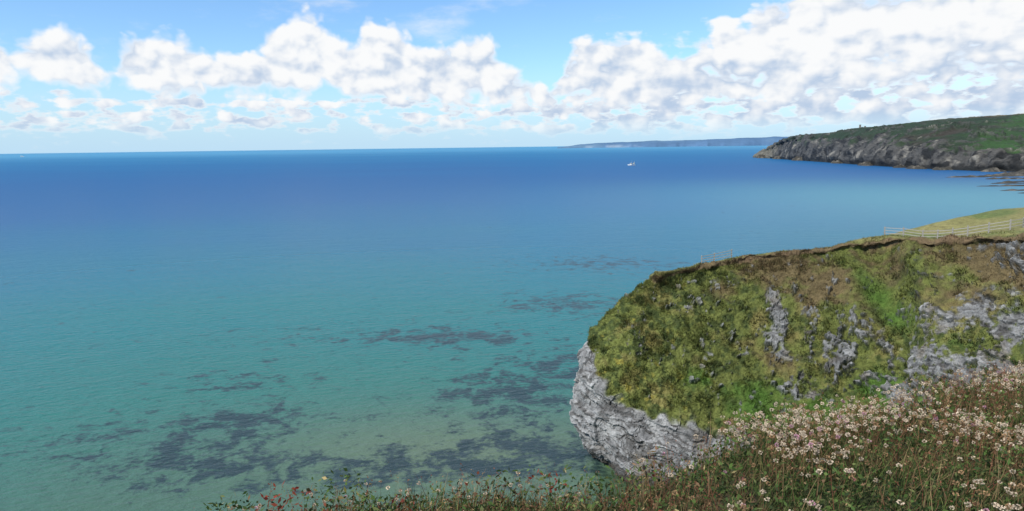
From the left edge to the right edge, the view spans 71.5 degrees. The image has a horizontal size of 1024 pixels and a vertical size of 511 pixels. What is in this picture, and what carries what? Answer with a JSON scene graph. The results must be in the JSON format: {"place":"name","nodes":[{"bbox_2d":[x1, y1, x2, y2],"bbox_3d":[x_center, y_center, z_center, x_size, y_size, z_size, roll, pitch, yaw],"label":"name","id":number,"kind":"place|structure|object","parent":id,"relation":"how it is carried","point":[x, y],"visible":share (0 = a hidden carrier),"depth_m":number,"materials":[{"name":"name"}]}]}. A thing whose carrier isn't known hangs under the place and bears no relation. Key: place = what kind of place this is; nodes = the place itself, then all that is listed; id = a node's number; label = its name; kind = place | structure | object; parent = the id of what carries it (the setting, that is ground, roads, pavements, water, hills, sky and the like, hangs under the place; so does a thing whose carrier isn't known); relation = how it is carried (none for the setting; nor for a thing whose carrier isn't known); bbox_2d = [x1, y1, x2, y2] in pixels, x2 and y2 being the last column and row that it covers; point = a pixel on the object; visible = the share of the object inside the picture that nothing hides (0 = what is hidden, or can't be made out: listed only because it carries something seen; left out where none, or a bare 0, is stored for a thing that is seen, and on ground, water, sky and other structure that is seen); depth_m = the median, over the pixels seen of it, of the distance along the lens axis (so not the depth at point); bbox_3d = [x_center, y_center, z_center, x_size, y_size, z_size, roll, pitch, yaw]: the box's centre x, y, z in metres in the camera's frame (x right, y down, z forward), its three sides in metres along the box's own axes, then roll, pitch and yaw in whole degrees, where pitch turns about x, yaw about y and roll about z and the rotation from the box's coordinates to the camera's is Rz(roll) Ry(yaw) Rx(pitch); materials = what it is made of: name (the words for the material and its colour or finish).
{"place":"outdoors","nodes":[
{"label":"outdoors","id":0,"kind":"place"},
{"bbox_2d":[0,145,1023,510],"bbox_3d":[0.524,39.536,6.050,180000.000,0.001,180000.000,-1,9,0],"label":"sea","id":1,"kind":"structure","parent":0,"point":[188,329],"depth_m":200.54,"materials":[{"name":"liquid"}]},
{"bbox_2d":[0,0,1023,153],"label":"sky","id":2,"kind":"structure","parent":0,"point":[77,76],"materials":[{"name":"white"}]},
{"bbox_2d":[205,376,1023,510],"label":"clifftop ground","id":3,"kind":"structure","parent":0,"point":[819,494],"depth_m":4.09,"materials":[{"name":"plant"}]},
{"bbox_2d":[203,367,1023,510],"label":"leafy ground cover","id":4,"kind":"object","parent":3,"relation":"on","point":[858,482],"visible":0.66,"depth_m":4.13,"materials":[{"name":"green plant"}]},
{"bbox_2d":[222,359,1023,510],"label":"dried stalks","id":5,"kind":"object","parent":3,"relation":"on","point":[781,452],"visible":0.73,"depth_m":4.14,"materials":[{"name":"brown plant"}]},
{"bbox_2d":[231,356,1023,510],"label":"sea thrift flowers","id":6,"kind":"object","parent":3,"relation":"on","point":[802,432],"visible":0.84,"depth_m":4.69,"materials":[{"name":"pink plant"}]},
{"bbox_2d":[557,136,787,147],"bbox_3d":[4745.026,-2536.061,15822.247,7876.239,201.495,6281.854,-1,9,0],"label":"distant coastline","id":7,"kind":"structure","parent":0,"point":[764,141],"depth_m":13057.36,"materials":[{"name":"blue"}]},
{"bbox_2d":[569,207,1023,487],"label":"headland cliff","id":8,"kind":"structure","parent":0,"point":[614,432],"depth_m":89.00,"materials":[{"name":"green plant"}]},
{"bbox_2d":[701,249,731,261],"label":"wooden fence","id":9,"kind":"object","parent":8,"relation":"on","point":[714,256],"visible":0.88,"depth_m":104.16,"materials":[{"name":"grey wood"}]},
{"bbox_2d":[587,230,1023,437],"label":"headland scrub","id":10,"kind":"object","parent":8,"relation":"on","point":[642,303],"visible":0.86,"depth_m":92.38,"materials":[{"name":"green plant"}]},
{"bbox_2d":[884,217,1023,238],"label":"wooden fence","id":11,"kind":"object","parent":8,"relation":"on","point":[968,230],"visible":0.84,"depth_m":91.46,"materials":[{"name":"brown wood"}]},
{"bbox_2d":[753,113,1023,171],"bbox_3d":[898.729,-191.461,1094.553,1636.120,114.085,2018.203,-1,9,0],"label":"distant headland","id":12,"kind":"structure","parent":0,"point":[978,143],"depth_m":1153.00,"materials":[{"name":"green plant"}]},
{"bbox_2d":[757,154,1023,192],"bbox_3d":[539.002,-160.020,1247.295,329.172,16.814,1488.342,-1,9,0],"label":"shore rocks","id":13,"kind":"object","parent":12,"relation":"on","point":[1005,174],"visible":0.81,"depth_m":848.23,"materials":[{"name":"grey stone"}]}
]}

